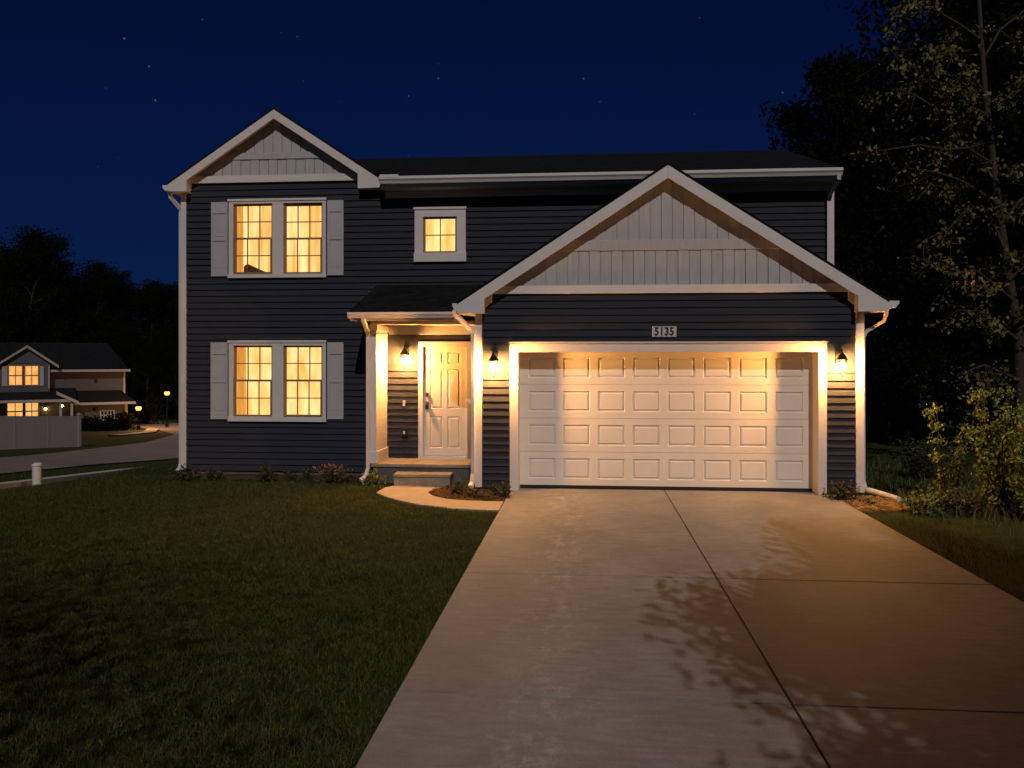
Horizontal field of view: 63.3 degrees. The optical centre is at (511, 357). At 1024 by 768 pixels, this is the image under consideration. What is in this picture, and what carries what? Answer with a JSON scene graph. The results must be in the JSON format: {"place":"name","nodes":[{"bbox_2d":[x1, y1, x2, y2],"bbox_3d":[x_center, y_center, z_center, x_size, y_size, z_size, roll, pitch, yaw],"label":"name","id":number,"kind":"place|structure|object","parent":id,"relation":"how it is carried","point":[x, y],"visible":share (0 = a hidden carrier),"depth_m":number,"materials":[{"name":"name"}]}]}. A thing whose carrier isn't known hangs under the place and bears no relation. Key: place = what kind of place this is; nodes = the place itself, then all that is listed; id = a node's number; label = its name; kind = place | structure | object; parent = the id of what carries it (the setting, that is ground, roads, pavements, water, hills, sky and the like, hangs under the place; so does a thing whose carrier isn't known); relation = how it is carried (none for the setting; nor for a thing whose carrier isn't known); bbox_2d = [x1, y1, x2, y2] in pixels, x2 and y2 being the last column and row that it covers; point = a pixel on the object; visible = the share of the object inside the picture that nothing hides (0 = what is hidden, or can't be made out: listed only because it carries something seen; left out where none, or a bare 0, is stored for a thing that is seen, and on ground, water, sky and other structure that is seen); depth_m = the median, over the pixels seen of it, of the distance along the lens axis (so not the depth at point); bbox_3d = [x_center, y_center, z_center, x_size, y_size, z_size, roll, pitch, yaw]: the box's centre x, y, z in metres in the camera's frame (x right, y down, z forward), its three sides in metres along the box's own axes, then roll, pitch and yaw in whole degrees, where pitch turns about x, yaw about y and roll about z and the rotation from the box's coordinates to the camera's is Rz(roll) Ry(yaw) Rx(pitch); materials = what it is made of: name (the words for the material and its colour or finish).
{"place":"outdoors","nodes":[
{"label":"outdoors","id":0,"kind":"place"},
{"bbox_2d":[0,466,143,488],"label":"sidewalk","id":1,"kind":"structure","parent":0,"point":[11,484],"depth_m":17.61,"materials":[{"name":"concrete"}]},
{"bbox_2d":[0,420,178,472],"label":"road","id":2,"kind":"structure","parent":0,"point":[163,448],"depth_m":31.75,"materials":[{"name":"grey asphalt"}]},
{"bbox_2d":[108,424,159,435],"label":"sidewalk","id":3,"kind":"structure","parent":0,"point":[148,430],"depth_m":61.70,"materials":[{"name":"concrete"}]},
{"bbox_2d":[0,0,946,358],"label":"sky","id":4,"kind":"structure","parent":0,"point":[104,103],"materials":[{"name":"blue"}]},
{"bbox_2d":[0,361,1023,767],"bbox_3d":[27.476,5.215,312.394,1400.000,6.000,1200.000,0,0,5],"label":"ground","id":5,"kind":"structure","parent":0,"point":[100,439],"depth_m":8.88,"materials":[{"name":"green plant"}]},
{"bbox_2d":[0,237,29,328],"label":"tree","id":6,"kind":"object","parent":5,"relation":"on","point":[7,251],"visible":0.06,"depth_m":97.94,"materials":[{"name":"green plant"}]},
{"bbox_2d":[32,463,41,484],"bbox_3d":[-9.386,2.374,16.400,0.190,0.620,0.190,0,0,5],"label":"bollard","id":7,"kind":"object","parent":5,"relation":"on","point":[36,473],"visible":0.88,"depth_m":16.33,"materials":[{"name":"white plastic"}]},
{"bbox_2d":[0,413,81,449],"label":"fence","id":8,"kind":"object","parent":5,"relation":"on","point":[24,432],"visible":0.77,"depth_m":38.25,"materials":[{"name":"white plastic"}]},
{"bbox_2d":[0,255,90,342],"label":"tree","id":9,"kind":"object","parent":5,"relation":"on","point":[43,316],"visible":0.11,"depth_m":94.80,"materials":[{"name":"green plant"}]},
{"bbox_2d":[0,224,92,342],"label":"tree","id":10,"kind":"object","parent":5,"relation":"on","point":[37,254],"visible":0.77,"depth_m":90.97,"materials":[{"name":"green plant"}]},
{"bbox_2d":[21,272,90,341],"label":"tree","id":11,"kind":"object","parent":5,"relation":"on","point":[66,306],"visible":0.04,"depth_m":97.21,"materials":[{"name":"green plant"}]},
{"bbox_2d":[0,342,135,424],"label":"house","id":12,"kind":"structure","parent":5,"relation":"on","point":[54,379],"depth_m":71.73,"materials":[{"name":"concrete"}]},
{"bbox_2d":[6,403,23,415],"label":"window","id":13,"kind":"structure","parent":12,"relation":"in","point":[12,409],"depth_m":69.89,"materials":[{"name":"yellow glass"}]},
{"bbox_2d":[8,365,22,385],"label":"window","id":14,"kind":"structure","parent":12,"relation":"in","point":[15,372],"depth_m":69.59,"materials":[{"name":"yellow glass"}]},
{"bbox_2d":[24,365,38,385],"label":"window","id":15,"kind":"structure","parent":12,"relation":"in","point":[31,372],"depth_m":70.15,"materials":[{"name":"yellow glass"}]},
{"bbox_2d":[24,402,38,415],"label":"window","id":16,"kind":"structure","parent":12,"relation":"in","point":[30,409],"depth_m":70.46,"materials":[{"name":"yellow glass"}]},
{"bbox_2d":[100,410,107,419],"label":"window","id":17,"kind":"structure","parent":12,"relation":"in","point":[102,412],"depth_m":71.80,"materials":[{"name":"white glass"}]},
{"bbox_2d":[107,410,114,417],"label":"window","id":18,"kind":"structure","parent":12,"relation":"in","point":[110,412],"depth_m":72.10,"materials":[{"name":"white glass"}]},
{"bbox_2d":[38,258,137,373],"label":"tree","id":19,"kind":"object","parent":5,"relation":"on","point":[102,283],"visible":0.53,"depth_m":95.60,"materials":[{"name":"green plant"}]},
{"bbox_2d":[81,414,95,430],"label":"bush","id":20,"kind":"object","parent":5,"relation":"on","point":[85,422],"visible":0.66,"depth_m":65.69,"materials":[{"name":"green plant"}]},
{"bbox_2d":[87,415,113,430],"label":"bush","id":21,"kind":"object","parent":5,"relation":"on","point":[96,424],"visible":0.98,"depth_m":64.76,"materials":[{"name":"green plant"}]},
{"bbox_2d":[74,276,145,338],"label":"tree","id":22,"kind":"object","parent":5,"relation":"on","point":[113,312],"depth_m":104.40,"materials":[{"name":"green plant"}]},
{"bbox_2d":[102,414,122,430],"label":"bush","id":23,"kind":"object","parent":5,"relation":"on","point":[113,421],"visible":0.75,"depth_m":65.84,"materials":[{"name":"green plant"}]},
{"bbox_2d":[76,279,158,389],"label":"tree","id":24,"kind":"object","parent":5,"relation":"on","point":[107,307],"visible":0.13,"depth_m":97.94,"materials":[{"name":"green plant"}]},
{"bbox_2d":[111,410,137,430],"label":"bush","id":25,"kind":"object","parent":5,"relation":"on","point":[125,419],"visible":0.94,"depth_m":66.69,"materials":[{"name":"green plant"}]},
{"bbox_2d":[135,405,141,429],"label":"street lamp","id":26,"kind":"object","parent":5,"relation":"on","point":[138,407],"visible":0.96,"depth_m":67.91,"materials":[{"name":"black metal"}]},
{"bbox_2d":[113,279,178,397],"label":"tree","id":27,"kind":"object","parent":5,"relation":"on","point":[151,297],"visible":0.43,"depth_m":96.28,"materials":[{"name":"green plant"}]},
{"bbox_2d":[128,393,170,423],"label":"bush","id":28,"kind":"object","parent":5,"relation":"on","point":[149,416],"visible":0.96,"depth_m":79.89,"materials":[{"name":"green plant"}]},
{"bbox_2d":[131,285,174,339],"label":"tree","id":29,"kind":"object","parent":5,"relation":"on","point":[150,317],"visible":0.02,"depth_m":114.92,"materials":[{"name":"green plant"}]},
{"bbox_2d":[147,281,178,415],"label":"tree","id":30,"kind":"object","parent":5,"relation":"on","point":[173,302],"visible":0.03,"depth_m":103.82,"materials":[{"name":"green plant"}]},
{"bbox_2d":[164,390,169,426],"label":"street lamp","id":31,"kind":"object","parent":5,"relation":"on","point":[166,392],"visible":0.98,"depth_m":73.97,"materials":[{"name":"black metal"}]},
{"bbox_2d":[167,352,178,412],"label":"tree","id":32,"kind":"object","parent":5,"relation":"on","point":[175,384],"visible":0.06,"depth_m":90.98,"materials":[{"name":"green plant"}]},
{"bbox_2d":[168,309,178,396],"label":"tree","id":33,"kind":"object","parent":5,"relation":"on","point":[175,325],"visible":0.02,"depth_m":103.12,"materials":[{"name":"green plant"}]},
{"bbox_2d":[166,473,370,482],"bbox_3d":[-4.480,2.223,15.261,3.900,0.054,0.820,0,0,5],"label":"foundation bed","id":34,"kind":"object","parent":5,"relation":"on","point":[251,476],"visible":0.26,"depth_m":15.38,"materials":[{"name":"brown plant"}]},
{"bbox_2d":[169,462,201,481],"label":"garden plant","id":35,"kind":"object","parent":34,"relation":"on","point":[183,474],"visible":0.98,"depth_m":14.92,"materials":[{"name":"green plant"}]},
{"bbox_2d":[201,465,226,480],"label":"garden plant","id":36,"kind":"object","parent":34,"relation":"on","point":[214,475],"visible":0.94,"depth_m":14.92,"materials":[{"name":"green plant"}]},
{"bbox_2d":[251,462,278,482],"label":"garden plant","id":37,"kind":"object","parent":34,"relation":"on","point":[267,474],"visible":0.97,"depth_m":14.77,"materials":[{"name":"green plant"}]},
{"bbox_2d":[282,468,298,480],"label":"garden plant","id":38,"kind":"object","parent":34,"relation":"on","point":[290,476],"visible":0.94,"depth_m":14.96,"materials":[{"name":"green plant"}]},
{"bbox_2d":[299,466,315,480],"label":"garden plant","id":39,"kind":"object","parent":34,"relation":"on","point":[306,474],"visible":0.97,"depth_m":14.95,"materials":[{"name":"green plant"}]},
{"bbox_2d":[341,473,363,484],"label":"garden plant","id":40,"kind":"object","parent":34,"relation":"on","point":[352,479],"visible":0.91,"depth_m":14.57,"materials":[{"name":"green plant"}]},
{"bbox_2d":[313,463,352,484],"bbox_3d":[-3.160,2.059,14.608,0.697,0.418,0.729,0,0,5],"label":"garden plant","id":41,"kind":"object","parent":5,"relation":"on","point":[333,477],"visible":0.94,"depth_m":14.54,"materials":[{"name":"green plant"}]},
{"bbox_2d":[362,468,390,486],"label":"garden plant","id":42,"kind":"object","parent":5,"relation":"on","point":[373,481],"visible":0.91,"depth_m":14.21,"materials":[{"name":"green plant"}]},
{"bbox_2d":[377,485,503,511],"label":"front walk","id":43,"kind":"structure","parent":5,"relation":"on","point":[419,495],"depth_m":12.70,"materials":[{"name":"concrete"}]},
{"bbox_2d":[429,483,505,501],"bbox_3d":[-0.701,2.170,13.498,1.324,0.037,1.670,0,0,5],"label":"mulch","id":44,"kind":"object","parent":5,"relation":"on","point":[443,492],"visible":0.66,"depth_m":13.22,"materials":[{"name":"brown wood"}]},
{"bbox_2d":[448,478,468,494],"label":"garden plant","id":45,"kind":"object","parent":44,"relation":"on","point":[455,488],"visible":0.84,"depth_m":13.29,"materials":[{"name":"green plant"}]},
{"bbox_2d":[464,487,484,499],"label":"garden plant","id":46,"kind":"object","parent":44,"relation":"on","point":[472,493],"visible":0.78,"depth_m":12.97,"materials":[{"name":"green plant"}]},
{"bbox_2d":[478,492,498,500],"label":"garden plant","id":47,"kind":"object","parent":44,"relation":"on","point":[488,496],"visible":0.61,"depth_m":12.81,"materials":[{"name":"green plant"}]},
{"bbox_2d":[486,480,514,497],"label":"garden plant","id":48,"kind":"object","parent":44,"relation":"on","point":[505,491],"visible":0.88,"depth_m":13.02,"materials":[{"name":"green plant"}]},
{"bbox_2d":[162,107,900,500],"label":"house","id":49,"kind":"structure","parent":5,"relation":"on","point":[562,285],"depth_m":14.63,"materials":[{"name":"blue plastic"}]},
{"bbox_2d":[244,264,264,271],"bbox_3d":[-4.871,-1.696,15.755,0.442,0.176,0.065,0,0,5],"label":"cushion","id":50,"kind":"object","parent":49,"relation":"on","point":[252,268],"visible":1,"depth_m":15.73,"materials":[{"name":"brown fabric"}]},
{"bbox_2d":[227,197,326,277],"bbox_3d":[-4.399,-2.245,15.728,1.967,1.572,0.294,0,0,5],"label":"window","id":51,"kind":"structure","parent":49,"relation":"in","point":[272,236],"depth_m":15.72,"materials":[{"name":"white metal"}]},
{"bbox_2d":[227,340,326,421],"bbox_3d":[-4.399,0.435,15.728,1.967,1.582,0.295,0,0,5],"label":"window","id":52,"kind":"structure","parent":49,"relation":"in","point":[270,381],"depth_m":15.73,"materials":[{"name":"white metal"}]},
{"bbox_2d":[400,346,408,369],"bbox_3d":[-1.967,-0.006,15.272,0.184,0.435,0.286,0,0,5],"label":"wall lantern","id":53,"kind":"object","parent":49,"relation":"attached to","point":[405,353],"depth_m":15.19,"materials":[{"name":"black metal"}]},
{"bbox_2d":[414,206,466,261],"bbox_3d":[-1.319,-2.284,15.457,0.986,1.012,0.294,0,0,5],"label":"window","id":54,"kind":"structure","parent":49,"relation":"in","point":[440,232],"depth_m":15.36,"materials":[{"name":"white metal"}]},
{"bbox_2d":[423,347,465,455],"bbox_3d":[-1.247,0.799,15.353,0.798,2.022,0.094,0,0,2],"label":"front door","id":55,"kind":"structure","parent":49,"relation":"in","point":[444,368],"depth_m":15.37,"materials":[{"name":"paint"}]},
{"bbox_2d":[488,351,498,377],"bbox_3d":[-0.294,0.104,13.519,0.184,0.435,0.286,0,0,5],"label":"wall lantern","id":56,"kind":"object","parent":49,"relation":"attached to","point":[493,358],"depth_m":13.44,"materials":[{"name":"black metal"}]},
{"bbox_2d":[652,326,675,336],"bbox_3d":[2.457,-0.425,13.402,0.384,0.170,0.033,0,0,5],"label":"house number sign","id":57,"kind":"object","parent":49,"relation":"attached to","point":[663,331],"visible":1,"depth_m":13.39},
{"bbox_2d":[520,352,811,491],"bbox_3d":[2.515,1.030,13.753,4.779,2.300,0.040,0,0,5],"label":"garage door","id":58,"kind":"structure","parent":49,"relation":"in","point":[721,421],"depth_m":13.73,"materials":[{"name":"metal"}]},
{"bbox_2d":[836,350,847,376],"bbox_3d":[5.171,0.083,13.038,0.184,0.435,0.286,0,0,5],"label":"wall lantern","id":59,"kind":"object","parent":49,"relation":"attached to","point":[840,355],"depth_m":12.97,"materials":[{"name":"black metal"}]},
{"bbox_2d":[759,44,904,352],"bbox_3d":[10.616,-3.668,26.494,5.602,11.985,5.589,0,0,5],"label":"tree","id":60,"kind":"object","parent":5,"relation":"on","point":[840,74],"visible":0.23,"depth_m":25.78,"materials":[{"name":"green plant"}]},
{"bbox_2d":[822,478,864,500],"bbox_3d":[5.078,2.053,12.827,0.712,0.410,0.554,0,0,-31],"label":"garden plant","id":61,"kind":"object","parent":5,"relation":"on","point":[842,493],"visible":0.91,"depth_m":12.78,"materials":[{"name":"green plant"}]},
{"bbox_2d":[842,217,921,404],"bbox_3d":[12.857,-1.955,30.898,5.631,8.539,4.832,0,0,27],"label":"tree","id":62,"kind":"object","parent":5,"relation":"on","point":[876,287],"depth_m":30.66,"materials":[{"name":"green plant"}]},
{"bbox_2d":[840,495,939,512],"bbox_3d":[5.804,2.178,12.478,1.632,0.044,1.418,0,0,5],"label":"straw","id":63,"kind":"object","parent":5,"relation":"on","point":[878,506],"visible":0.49,"depth_m":12.36,"materials":[{"name":"soil"}]},
{"bbox_2d":[860,498,880,505],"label":"garden plant","id":64,"kind":"object","parent":63,"relation":"on","point":[868,501],"visible":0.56,"depth_m":12.39,"materials":[{"name":"green plant"}]},
{"bbox_2d":[844,141,952,427],"bbox_3d":[12.251,-2.650,26.521,6.569,9.962,5.637,0,0,7],"label":"tree","id":65,"kind":"object","parent":5,"relation":"on","point":[904,420],"visible":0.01,"depth_m":26.39,"materials":[{"name":"green plant"}]},
{"bbox_2d":[796,68,1023,443],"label":"tree","id":66,"kind":"object","parent":5,"relation":"on","point":[859,123],"visible":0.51,"depth_m":20.80,"materials":[{"name":"green plant"}]},
{"bbox_2d":[889,432,956,479],"bbox_3d":[7.513,1.791,15.112,1.087,0.928,1.049,0,0,-42],"label":"shrub","id":67,"kind":"object","parent":5,"relation":"on","point":[923,468],"visible":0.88,"depth_m":15.11,"materials":[{"name":"green plant"}]},
{"bbox_2d":[824,0,1023,362],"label":"tree","id":68,"kind":"object","parent":5,"relation":"on","point":[909,30],"visible":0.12,"depth_m":25.71,"materials":[{"name":"green plant"}]},
{"bbox_2d":[900,481,949,516],"bbox_3d":[5.903,2.008,11.784,0.710,0.509,0.600,0,0,-38],"label":"garden plant","id":69,"kind":"object","parent":5,"relation":"on","point":[920,500],"visible":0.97,"depth_m":11.71,"materials":[{"name":"green plant"}]},
{"bbox_2d":[839,44,1023,445],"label":"tree","id":70,"kind":"object","parent":5,"relation":"on","point":[937,277],"visible":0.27,"depth_m":20.07,"materials":[{"name":"green plant"}]},
{"bbox_2d":[843,112,1020,437],"bbox_3d":[11.617,-2.187,23.247,5.100,9.014,5.944,0,0,-20],"label":"tree","id":71,"kind":"object","parent":5,"relation":"on","point":[893,396],"visible":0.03,"depth_m":22.54,"materials":[{"name":"green plant"}]},
{"bbox_2d":[841,0,1023,377],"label":"tree","id":72,"kind":"object","parent":5,"relation":"on","point":[996,14],"visible":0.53,"depth_m":19.60,"materials":[{"name":"green plant"}]},
{"bbox_2d":[850,0,1023,475],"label":"tree","id":73,"kind":"object","parent":5,"relation":"on","point":[1016,318],"visible":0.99,"depth_m":15.20,"materials":[{"name":"green plant"}]},
{"bbox_2d":[865,453,1023,534],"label":"weeds","id":74,"kind":"object","parent":5,"relation":"on","point":[922,481],"visible":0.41,"depth_m":14.02,"materials":[{"name":"green plant"}]},
{"bbox_2d":[889,354,1004,450],"bbox_3d":[10.553,1.078,19.754,2.486,2.357,1.700,0,0,-15],"label":"shrub","id":75,"kind":"object","parent":5,"relation":"on","point":[953,424],"visible":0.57,"depth_m":19.79,"materials":[{"name":"green plant"}]},
{"bbox_2d":[922,402,973,496],"bbox_3d":[6.655,1.450,12.622,0.770,1.599,0.575,0,0,5],"label":"shrub","id":76,"kind":"object","parent":5,"relation":"on","point":[943,472],"visible":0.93,"depth_m":12.65,"materials":[{"name":"green plant"}]},
{"bbox_2d":[931,481,986,517],"bbox_3d":[6.353,2.018,11.848,0.782,0.492,0.809,0,0,5],"label":"shrub","id":77,"kind":"object","parent":5,"relation":"on","point":[960,501],"visible":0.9,"depth_m":11.72,"materials":[{"name":"green plant"}]},
{"bbox_2d":[940,119,1023,419],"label":"tree","id":78,"kind":"object","parent":5,"relation":"on","point":[992,313],"visible":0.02,"depth_m":23.94,"materials":[{"name":"green plant"}]},
{"bbox_2d":[955,346,1013,451],"bbox_3d":[11.375,0.929,19.087,2.090,2.712,2.226,0,0,5],"label":"shrub","id":79,"kind":"object","parent":5,"relation":"on","point":[998,405],"visible":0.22,"depth_m":19.00,"materials":[{"name":"green plant"}]},
{"bbox_2d":[958,387,1023,514],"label":"shrub","id":80,"kind":"object","parent":5,"relation":"on","point":[998,490],"visible":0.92,"depth_m":11.68,"materials":[{"name":"green plant"}]},
{"bbox_2d":[1000,415,1023,512],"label":"shrub","id":81,"kind":"object","parent":5,"relation":"on","point":[1017,476],"visible":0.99,"depth_m":11.14,"materials":[{"name":"green plant"}]},
{"bbox_2d":[355,488,1023,767],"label":"driveway","id":82,"kind":"structure","parent":0,"point":[589,628],"depth_m":6.24,"materials":[{"name":"concrete"}]},
{"bbox_2d":[664,491,829,767],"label":"joint","id":83,"kind":"object","parent":82,"relation":"in","point":[760,652],"depth_m":5.99,"materials":[{"name":"grey concrete"}]}
]}

